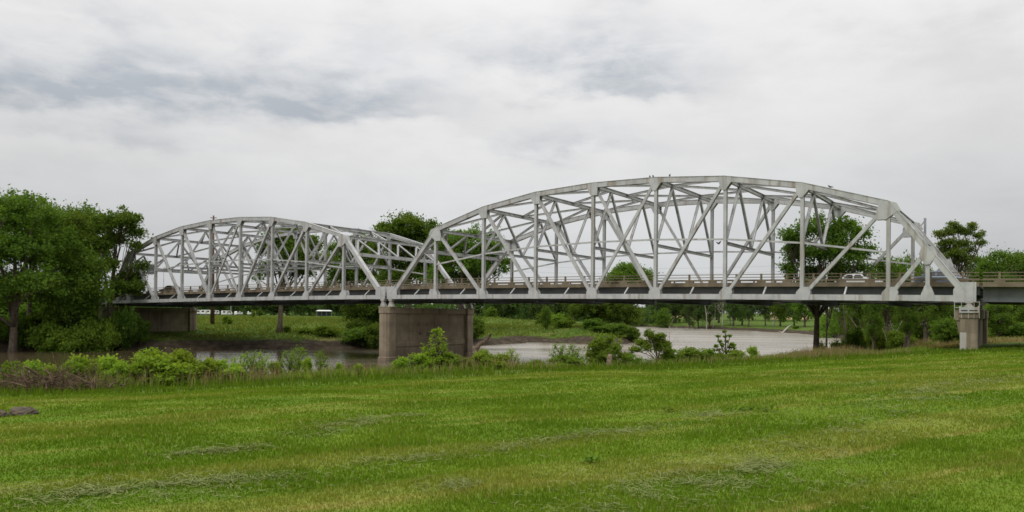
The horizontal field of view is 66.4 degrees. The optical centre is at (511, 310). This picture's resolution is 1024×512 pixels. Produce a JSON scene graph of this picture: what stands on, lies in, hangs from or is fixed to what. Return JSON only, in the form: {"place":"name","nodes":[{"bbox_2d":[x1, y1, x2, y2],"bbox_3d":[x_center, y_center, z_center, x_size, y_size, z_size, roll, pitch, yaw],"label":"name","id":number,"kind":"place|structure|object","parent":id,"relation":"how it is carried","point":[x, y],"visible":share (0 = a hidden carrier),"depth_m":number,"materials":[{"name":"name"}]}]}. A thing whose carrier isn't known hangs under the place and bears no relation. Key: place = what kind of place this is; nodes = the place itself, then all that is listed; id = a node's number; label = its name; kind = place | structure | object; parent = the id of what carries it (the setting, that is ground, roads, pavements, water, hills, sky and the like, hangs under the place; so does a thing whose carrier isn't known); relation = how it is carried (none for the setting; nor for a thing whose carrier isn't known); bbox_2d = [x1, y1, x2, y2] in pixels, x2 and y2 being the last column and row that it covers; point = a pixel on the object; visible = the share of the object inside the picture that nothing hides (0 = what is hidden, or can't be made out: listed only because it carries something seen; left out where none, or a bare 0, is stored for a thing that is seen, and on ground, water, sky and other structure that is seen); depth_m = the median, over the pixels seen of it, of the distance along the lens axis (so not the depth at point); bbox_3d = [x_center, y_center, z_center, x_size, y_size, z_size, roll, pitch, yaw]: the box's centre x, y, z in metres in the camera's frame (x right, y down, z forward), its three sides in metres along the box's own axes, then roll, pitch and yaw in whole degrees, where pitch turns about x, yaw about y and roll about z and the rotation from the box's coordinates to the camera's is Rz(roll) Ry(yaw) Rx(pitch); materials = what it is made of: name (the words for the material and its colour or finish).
{"place":"outdoors","nodes":[
{"label":"outdoors","id":0,"kind":"place"},
{"bbox_2d":[0,327,840,380],"bbox_3d":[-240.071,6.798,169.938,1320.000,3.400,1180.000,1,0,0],"label":"water","id":1,"kind":"structure","parent":0,"point":[765,343],"depth_m":132.18,"materials":[{"name":"liquid"}]},
{"bbox_2d":[378,307,473,361],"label":"bridge pier","id":2,"kind":"structure","parent":1,"relation":"in","point":[403,331],"depth_m":105.77,"materials":[{"name":"concrete"}]},
{"bbox_2d":[0,311,1023,511],"bbox_3d":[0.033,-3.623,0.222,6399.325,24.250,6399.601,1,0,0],"label":"ground","id":3,"kind":"structure","parent":0,"point":[270,342],"depth_m":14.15,"materials":[{"name":"green plant"}]},
{"bbox_2d":[0,359,26,385],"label":"bush","id":4,"kind":"object","parent":3,"relation":"on","point":[5,368],"visible":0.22,"depth_m":31.83,"materials":[{"name":"green plant"}]},
{"bbox_2d":[0,316,39,350],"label":"bush","id":5,"kind":"object","parent":3,"relation":"on","point":[22,335],"visible":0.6,"depth_m":119.80,"materials":[{"name":"green plant"}]},
{"bbox_2d":[8,406,38,415],"bbox_3d":[-11.620,2.487,18.604,0.741,0.418,0.616,0,0,20],"label":"boulder","id":6,"kind":"object","parent":3,"relation":"on","point":[18,411],"visible":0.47,"depth_m":18.47,"materials":[{"name":"beige stone"}]},
{"bbox_2d":[1,305,45,320],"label":"bush","id":7,"kind":"object","parent":3,"relation":"on","point":[21,312],"visible":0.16,"depth_m":131.97,"materials":[{"name":"green plant"}]},
{"bbox_2d":[14,359,48,384],"bbox_3d":[-19.371,2.789,31.469,1.042,1.711,0.939,1,0,-3],"label":"bush","id":8,"kind":"object","parent":3,"relation":"on","point":[34,365],"visible":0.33,"depth_m":31.48,"materials":[{"name":"green plant"}]},
{"bbox_2d":[19,311,57,330],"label":"bush","id":9,"kind":"object","parent":3,"relation":"on","point":[34,317],"visible":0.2,"depth_m":122.61,"materials":[{"name":"green plant"}]},
{"bbox_2d":[23,315,63,351],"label":"bush","id":10,"kind":"object","parent":3,"relation":"on","point":[38,338],"visible":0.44,"depth_m":118.31,"materials":[{"name":"green plant"}]},
{"bbox_2d":[0,184,90,351],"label":"tree","id":11,"kind":"object","parent":3,"relation":"on","point":[18,245],"visible":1,"depth_m":116.66,"materials":[{"name":"green plant"}]},
{"bbox_2d":[2,197,108,315],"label":"tree","id":12,"kind":"object","parent":3,"relation":"on","point":[78,220],"visible":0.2,"depth_m":129.15,"materials":[{"name":"green plant"}]},
{"bbox_2d":[0,353,134,392],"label":"brush pile","id":13,"kind":"object","parent":3,"relation":"on","point":[29,381],"visible":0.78,"depth_m":30.05,"materials":[{"name":"brown wood"}]},
{"bbox_2d":[42,320,92,351],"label":"bush","id":14,"kind":"object","parent":3,"relation":"on","point":[64,342],"visible":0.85,"depth_m":117.76,"materials":[{"name":"green plant"}]},
{"bbox_2d":[26,237,120,330],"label":"tree","id":15,"kind":"object","parent":3,"relation":"on","point":[86,283],"visible":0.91,"depth_m":121.17,"materials":[{"name":"green plant"}]},
{"bbox_2d":[46,309,102,330],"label":"bush","id":16,"kind":"object","parent":3,"relation":"on","point":[62,321],"visible":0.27,"depth_m":123.27,"materials":[{"name":"green plant"}]},
{"bbox_2d":[59,352,92,380],"bbox_3d":[-18.577,2.858,33.136,1.372,2.154,1.236,0,-1,36],"label":"bush","id":17,"kind":"object","parent":3,"relation":"on","point":[79,363],"visible":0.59,"depth_m":33.09,"materials":[{"name":"green plant"}]},
{"bbox_2d":[38,199,120,271],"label":"tree","id":18,"kind":"object","parent":3,"relation":"on","point":[83,210],"visible":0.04,"depth_m":137.53,"materials":[{"name":"green plant"}]},
{"bbox_2d":[69,331,102,351],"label":"bush","id":19,"kind":"object","parent":3,"relation":"on","point":[87,347],"visible":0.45,"depth_m":119.58,"materials":[{"name":"green plant"}]},
{"bbox_2d":[76,311,124,351],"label":"bush","id":20,"kind":"object","parent":3,"relation":"on","point":[105,336],"visible":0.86,"depth_m":121.14,"materials":[{"name":"green plant"}]},
{"bbox_2d":[95,353,127,379],"bbox_3d":[-17.749,2.993,34.929,1.557,2.191,1.728,1,-1,-41],"label":"bush","id":21,"kind":"object","parent":3,"relation":"on","point":[110,361],"visible":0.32,"depth_m":34.60,"materials":[{"name":"green plant"}]},
{"bbox_2d":[93,312,133,349],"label":"bush","id":22,"kind":"object","parent":3,"relation":"on","point":[117,345],"visible":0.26,"depth_m":126.08,"materials":[{"name":"green plant"}]},
{"bbox_2d":[81,204,153,319],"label":"tree","id":23,"kind":"object","parent":3,"relation":"on","point":[108,224],"visible":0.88,"depth_m":129.31,"materials":[{"name":"green plant"}]},
{"bbox_2d":[101,360,138,383],"bbox_3d":[-16.822,2.929,33.772,1.476,1.620,1.436,0,0,11],"label":"bush","id":24,"kind":"object","parent":3,"relation":"on","point":[119,365],"visible":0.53,"depth_m":33.46,"materials":[{"name":"green plant"}]},
{"bbox_2d":[111,303,141,349],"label":"bush","id":25,"kind":"object","parent":3,"relation":"on","point":[130,318],"visible":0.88,"depth_m":127.46,"materials":[{"name":"green plant"}]},
{"bbox_2d":[136,317,152,344],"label":"bush","id":26,"kind":"object","parent":3,"relation":"on","point":[143,333],"visible":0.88,"depth_m":129.55,"materials":[{"name":"green plant"}]},
{"bbox_2d":[98,307,196,331],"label":"bridge pier","id":27,"kind":"structure","parent":3,"relation":"on","point":[170,319],"depth_m":147.54,"materials":[{"name":"concrete"}]},
{"bbox_2d":[104,217,466,310],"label":"truss span","id":28,"kind":"object","parent":27,"relation":"on","point":[239,294],"visible":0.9,"depth_m":121.03,"materials":[{"name":"metal"}]},
{"bbox_2d":[122,347,179,382],"bbox_3d":[-15.625,2.741,34.300,2.634,2.352,2.706,0,-1,36],"label":"bush","id":29,"kind":"object","parent":3,"relation":"on","point":[146,358],"visible":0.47,"depth_m":33.76,"materials":[{"name":"green plant"}]},
{"bbox_2d":[134,358,199,385],"bbox_3d":[-15.042,2.892,34.099,2.676,1.694,2.605,0,0,24],"label":"bush","id":30,"kind":"object","parent":3,"relation":"on","point":[169,376],"visible":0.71,"depth_m":33.59,"materials":[{"name":"green plant"}]},
{"bbox_2d":[158,348,202,384],"bbox_3d":[-14.886,2.861,35.068,2.465,2.426,2.399,1,0,-9],"label":"bush","id":31,"kind":"object","parent":3,"relation":"on","point":[182,355],"visible":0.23,"depth_m":35.15,"materials":[{"name":"green plant"}]},
{"bbox_2d":[192,356,219,380],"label":"bush","id":32,"kind":"object","parent":3,"relation":"on","point":[208,362],"visible":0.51,"depth_m":35.19,"materials":[{"name":"green plant"}]},
{"bbox_2d":[210,215,215,324],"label":"utility pole","id":33,"kind":"object","parent":3,"relation":"on","point":[212,315],"visible":0.4,"depth_m":171.74,"materials":[{"name":"brown metal"}]},
{"bbox_2d":[249,349,272,376],"bbox_3d":[-11.959,2.856,37.256,1.142,2.008,1.171,1,0,-1],"label":"sapling","id":34,"kind":"object","parent":3,"relation":"on","point":[265,359],"visible":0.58,"depth_m":37.20,"materials":[{"name":"green plant"}]},
{"bbox_2d":[247,224,331,332],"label":"tree","id":35,"kind":"object","parent":3,"relation":"on","point":[289,245],"visible":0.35,"depth_m":151.52,"materials":[{"name":"green plant"}]},
{"bbox_2d":[277,348,303,374],"bbox_3d":[-11.060,2.923,38.976,1.361,2.160,1.425,0,0,3],"label":"sapling","id":36,"kind":"object","parent":3,"relation":"on","point":[290,365],"visible":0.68,"depth_m":38.90,"materials":[{"name":"green plant"}]},
{"bbox_2d":[313,351,329,370],"bbox_3d":[-9.748,2.900,39.821,1.058,1.965,1.011,0,0,29],"label":"sapling","id":37,"kind":"object","parent":3,"relation":"on","point":[321,362],"visible":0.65,"depth_m":39.76,"materials":[{"name":"green plant"}]},
{"bbox_2d":[310,325,344,336],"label":"bush","id":38,"kind":"object","parent":3,"relation":"on","point":[324,330],"visible":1,"depth_m":145.57,"materials":[{"name":"green plant"}]},
{"bbox_2d":[320,228,385,317],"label":"tree","id":39,"kind":"object","parent":3,"relation":"on","point":[350,275],"visible":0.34,"depth_m":224.33,"materials":[{"name":"green plant"}]},
{"bbox_2d":[338,325,367,344],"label":"bush","id":40,"kind":"object","parent":3,"relation":"on","point":[355,335],"visible":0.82,"depth_m":141.62,"materials":[{"name":"green plant"}]},
{"bbox_2d":[338,286,384,331],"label":"tree","id":41,"kind":"object","parent":3,"relation":"on","point":[364,314],"visible":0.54,"depth_m":157.12,"materials":[{"name":"green plant"}]},
{"bbox_2d":[361,321,378,348],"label":"bush","id":42,"kind":"object","parent":3,"relation":"on","point":[371,337],"visible":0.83,"depth_m":139.78,"materials":[{"name":"green plant"}]},
{"bbox_2d":[388,356,409,372],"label":"bush","id":43,"kind":"object","parent":3,"relation":"on","point":[401,361],"visible":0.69,"depth_m":40.29,"materials":[{"name":"green plant"}]},
{"bbox_2d":[367,209,444,307],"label":"tree","id":44,"kind":"object","parent":3,"relation":"on","point":[417,230],"visible":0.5,"depth_m":202.62,"materials":[{"name":"green plant"}]},
{"bbox_2d":[137,303,681,326],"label":"distant woodland","id":45,"kind":"object","parent":3,"relation":"on","point":[648,314],"visible":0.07,"depth_m":513.95,"materials":[{"name":"green plant"}]},
{"bbox_2d":[414,352,434,370],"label":"bush","id":46,"kind":"object","parent":3,"relation":"on","point":[422,358],"visible":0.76,"depth_m":40.92,"materials":[{"name":"green plant"}]},
{"bbox_2d":[420,327,452,367],"bbox_3d":[-4.071,2.285,42.005,2.109,2.820,2.335,1,0,-11],"label":"sapling","id":47,"kind":"object","parent":3,"relation":"on","point":[436,351],"visible":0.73,"depth_m":41.66,"materials":[{"name":"green plant"}]},
{"bbox_2d":[10,345,911,390],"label":"dry weeds","id":48,"kind":"object","parent":3,"relation":"on","point":[806,351],"visible":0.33,"depth_m":40.49,"materials":[{"name":"plant"}]},
{"bbox_2d":[417,222,514,308],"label":"tree","id":49,"kind":"object","parent":3,"relation":"on","point":[473,267],"visible":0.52,"depth_m":187.54,"materials":[{"name":"green plant"}]},
{"bbox_2d":[0,345,937,389],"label":"green weeds","id":50,"kind":"object","parent":3,"relation":"on","point":[372,369],"visible":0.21,"depth_m":40.63,"materials":[{"name":"green plant"}]},
{"bbox_2d":[473,313,487,339],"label":"bush","id":51,"kind":"object","parent":3,"relation":"on","point":[479,327],"visible":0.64,"depth_m":159.06,"materials":[{"name":"green plant"}]},
{"bbox_2d":[470,349,497,368],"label":"bush","id":52,"kind":"object","parent":3,"relation":"on","point":[483,354],"visible":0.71,"depth_m":42.53,"materials":[{"name":"green plant"}]},
{"bbox_2d":[0,315,1023,348],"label":"meadow grass","id":53,"kind":"structure","parent":3,"relation":"on","point":[239,319],"depth_m":181.05,"materials":[{"name":"green plant"}]},
{"bbox_2d":[0,373,1023,511],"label":"hay clippings","id":54,"kind":"object","parent":3,"relation":"on","point":[222,477],"visible":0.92,"depth_m":9.55,"materials":[{"name":"green plant"}]},
{"bbox_2d":[500,303,525,318],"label":"tree","id":55,"kind":"object","parent":3,"relation":"on","point":[512,307],"visible":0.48,"depth_m":319.11,"materials":[{"name":"green plant"}]},
{"bbox_2d":[526,303,556,319],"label":"tree","id":56,"kind":"object","parent":3,"relation":"on","point":[535,308],"visible":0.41,"depth_m":300.27,"materials":[{"name":"green plant"}]},
{"bbox_2d":[540,306,551,328],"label":"bush","id":57,"kind":"object","parent":3,"relation":"on","point":[545,318],"visible":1,"depth_m":194.57,"materials":[{"name":"green plant"}]},
{"bbox_2d":[547,341,573,359],"bbox_3d":[2.880,2.878,46.337,1.618,2.192,1.695,0,0,24],"label":"sapling","id":58,"kind":"object","parent":3,"relation":"on","point":[561,348],"visible":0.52,"depth_m":46.25,"materials":[{"name":"green plant"}]},
{"bbox_2d":[551,314,575,327],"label":"bush","id":59,"kind":"object","parent":3,"relation":"on","point":[562,322],"visible":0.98,"depth_m":198.68,"materials":[{"name":"green plant"}]},
{"bbox_2d":[544,354,584,366],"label":"bush","id":60,"kind":"object","parent":3,"relation":"on","point":[557,358],"visible":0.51,"depth_m":45.32,"materials":[{"name":"green plant"}]},
{"bbox_2d":[579,318,609,328],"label":"bush","id":61,"kind":"object","parent":3,"relation":"on","point":[589,323],"visible":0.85,"depth_m":188.81,"materials":[{"name":"green plant"}]},
{"bbox_2d":[581,346,616,364],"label":"bush","id":62,"kind":"object","parent":3,"relation":"on","point":[603,354],"visible":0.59,"depth_m":46.64,"materials":[{"name":"green plant"}]},
{"bbox_2d":[565,283,645,326],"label":"tree","id":63,"kind":"object","parent":3,"relation":"on","point":[615,312],"visible":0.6,"depth_m":198.32,"materials":[{"name":"green plant"}]},
{"bbox_2d":[583,331,628,363],"bbox_3d":[5.641,2.759,47.572,2.772,3.045,2.732,1,0,-10],"label":"bush","id":64,"kind":"object","parent":3,"relation":"on","point":[606,344],"visible":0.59,"depth_m":47.14,"materials":[{"name":"green plant"}]},
{"bbox_2d":[601,322,631,334],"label":"bush","id":65,"kind":"object","parent":3,"relation":"on","point":[619,329],"visible":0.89,"depth_m":184.95,"materials":[{"name":"green plant"}]},
{"bbox_2d":[597,260,662,324],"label":"tree","id":66,"kind":"object","parent":3,"relation":"on","point":[627,270],"visible":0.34,"depth_m":309.19,"materials":[{"name":"green plant"}]},
{"bbox_2d":[623,327,642,341],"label":"bush","id":67,"kind":"object","parent":3,"relation":"on","point":[634,334],"visible":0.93,"depth_m":184.79,"materials":[{"name":"green plant"}]},
{"bbox_2d":[622,328,674,361],"bbox_3d":[8.644,2.566,49.794,3.326,3.017,1.770,1,0,0],"label":"tree","id":68,"kind":"object","parent":3,"relation":"on","point":[658,343],"visible":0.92,"depth_m":49.55,"materials":[{"name":"green plant"}]},
{"bbox_2d":[645,303,671,322],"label":"tree","id":69,"kind":"object","parent":3,"relation":"on","point":[652,308],"visible":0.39,"depth_m":478.99,"materials":[{"name":"green plant"}]},
{"bbox_2d":[651,307,672,327],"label":"tree","id":70,"kind":"object","parent":3,"relation":"on","point":[665,317],"visible":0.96,"depth_m":453.64,"materials":[{"name":"green plant"}]},
{"bbox_2d":[658,348,685,362],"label":"bush","id":71,"kind":"object","parent":3,"relation":"on","point":[670,354],"visible":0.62,"depth_m":49.71,"materials":[{"name":"green plant"}]},
{"bbox_2d":[680,304,697,328],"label":"tree","id":72,"kind":"object","parent":3,"relation":"on","point":[690,308],"visible":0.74,"depth_m":424.19,"materials":[{"name":"green plant"}]},
{"bbox_2d":[674,347,707,361],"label":"bush","id":73,"kind":"object","parent":3,"relation":"on","point":[689,351],"visible":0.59,"depth_m":50.36,"materials":[{"name":"green plant"}]},
{"bbox_2d":[693,302,724,328],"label":"tree","id":74,"kind":"object","parent":3,"relation":"on","point":[711,307],"visible":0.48,"depth_m":429.18,"materials":[{"name":"green plant"}]},
{"bbox_2d":[711,330,738,355],"bbox_3d":[14.537,2.686,53.560,2.006,2.744,0.876,1,0,0],"label":"sapling","id":75,"kind":"object","parent":3,"relation":"on","point":[732,344],"visible":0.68,"depth_m":53.49,"materials":[{"name":"green plant"}]},
{"bbox_2d":[719,302,745,325],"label":"tree","id":76,"kind":"object","parent":3,"relation":"on","point":[732,312],"visible":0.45,"depth_m":413.37,"materials":[{"name":"green plant"}]},
{"bbox_2d":[736,304,759,326],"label":"tree","id":77,"kind":"object","parent":3,"relation":"on","point":[749,310],"visible":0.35,"depth_m":399.65,"materials":[{"name":"green plant"}]},
{"bbox_2d":[766,303,790,325],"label":"tree","id":78,"kind":"object","parent":3,"relation":"on","point":[779,312],"visible":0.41,"depth_m":382.33,"materials":[{"name":"green plant"}]},
{"bbox_2d":[787,303,820,326],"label":"tree","id":79,"kind":"object","parent":3,"relation":"on","point":[803,310],"visible":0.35,"depth_m":359.60,"materials":[{"name":"green plant"}]},
{"bbox_2d":[773,208,881,349],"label":"tree","id":80,"kind":"object","parent":3,"relation":"on","point":[838,231],"visible":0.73,"depth_m":83.39,"materials":[{"name":"green plant"}]},
{"bbox_2d":[830,303,853,338],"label":"tree","id":81,"kind":"object","parent":3,"relation":"on","point":[839,314],"visible":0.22,"depth_m":189.69,"materials":[{"name":"green plant"}]},
{"bbox_2d":[840,304,867,331],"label":"tree","id":82,"kind":"object","parent":3,"relation":"on","point":[852,309],"visible":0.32,"depth_m":124.04,"materials":[{"name":"green plant"}]},
{"bbox_2d":[840,326,870,349],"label":"bush","id":83,"kind":"object","parent":3,"relation":"on","point":[856,338],"visible":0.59,"depth_m":85.48,"materials":[{"name":"green plant"}]},
{"bbox_2d":[858,304,887,349],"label":"tree","id":84,"kind":"object","parent":3,"relation":"on","point":[871,316],"visible":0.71,"depth_m":104.45,"materials":[{"name":"green plant"}]},
{"bbox_2d":[864,328,893,351],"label":"bush","id":85,"kind":"object","parent":3,"relation":"on","point":[880,342],"visible":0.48,"depth_m":106.86,"materials":[{"name":"green plant"}]},
{"bbox_2d":[867,256,909,331],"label":"tree","id":86,"kind":"object","parent":3,"relation":"on","point":[881,268],"visible":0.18,"depth_m":117.36,"materials":[{"name":"green plant"}]},
{"bbox_2d":[884,327,918,348],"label":"bush","id":87,"kind":"object","parent":3,"relation":"on","point":[896,340],"visible":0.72,"depth_m":103.38,"materials":[{"name":"green plant"}]},
{"bbox_2d":[889,249,923,330],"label":"tree","id":88,"kind":"object","parent":3,"relation":"on","point":[906,266],"visible":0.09,"depth_m":124.16,"materials":[{"name":"green plant"}]},
{"bbox_2d":[890,304,928,347],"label":"tree","id":89,"kind":"object","parent":3,"relation":"on","point":[907,315],"visible":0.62,"depth_m":97.43,"materials":[{"name":"green plant"}]},
{"bbox_2d":[819,305,1011,337],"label":"woodland","id":90,"kind":"object","parent":3,"relation":"on","point":[833,323],"visible":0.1,"depth_m":252.08,"materials":[{"name":"green plant"}]},
{"bbox_2d":[916,304,935,341],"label":"tree","id":91,"kind":"object","parent":3,"relation":"on","point":[921,310],"visible":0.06,"depth_m":111.81,"materials":[{"name":"green plant"}]},
{"bbox_2d":[920,304,963,329],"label":"tree","id":92,"kind":"object","parent":3,"relation":"on","point":[933,314],"visible":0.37,"depth_m":103.60,"materials":[{"name":"green plant"}]},
{"bbox_2d":[929,315,959,343],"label":"bush","id":93,"kind":"object","parent":3,"relation":"on","point":[947,330],"visible":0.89,"depth_m":91.50,"materials":[{"name":"green plant"}]},
{"bbox_2d":[893,336,1023,349],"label":"brown brush","id":94,"kind":"object","parent":3,"relation":"on","point":[953,343],"visible":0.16,"depth_m":84.92,"materials":[{"name":"brown plant"}]},
{"bbox_2d":[931,219,989,277],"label":"tree","id":95,"kind":"object","parent":3,"relation":"on","point":[953,250],"visible":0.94,"depth_m":117.66,"materials":[{"name":"green plant"}]},
{"bbox_2d":[954,302,987,349],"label":"bridge pier","id":96,"kind":"structure","parent":3,"relation":"on","point":[972,324],"depth_m":64.63,"materials":[{"name":"concrete"}]},
{"bbox_2d":[386,176,985,310],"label":"truss span","id":97,"kind":"object","parent":96,"relation":"on","point":[899,292],"visible":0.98,"depth_m":84.06,"materials":[{"name":"metal"}]},
{"bbox_2d":[914,271,968,281],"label":"car","id":98,"kind":"object","parent":97,"relation":"on","point":[938,276],"visible":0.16,"depth_m":73.71,"materials":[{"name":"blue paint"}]},
{"bbox_2d":[983,272,1023,304],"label":"approach span","id":99,"kind":"object","parent":96,"relation":"on","point":[999,290],"visible":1,"depth_m":65.38,"materials":[{"name":"concrete"}]},
{"bbox_2d":[957,254,1000,284],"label":"tree","id":100,"kind":"object","parent":3,"relation":"on","point":[974,269],"visible":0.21,"depth_m":164.41,"materials":[{"name":"green plant"}]},
{"bbox_2d":[975,242,1023,321],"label":"tree","id":101,"kind":"object","parent":3,"relation":"on","point":[1009,257],"visible":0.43,"depth_m":149.18,"materials":[{"name":"green plant"}]},
{"bbox_2d":[982,304,1021,337],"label":"tree","id":102,"kind":"object","parent":3,"relation":"on","point":[999,312],"visible":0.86,"depth_m":95.45,"materials":[{"name":"green plant"}]},
{"bbox_2d":[0,342,1023,396],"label":"uncut grass","id":103,"kind":"structure","parent":0,"point":[278,382],"depth_m":36.96,"materials":[{"name":"green plant"}]},
{"bbox_2d":[0,0,1023,313],"label":"sky","id":104,"kind":"structure","parent":0,"point":[177,113],"materials":[{"name":"grey"}]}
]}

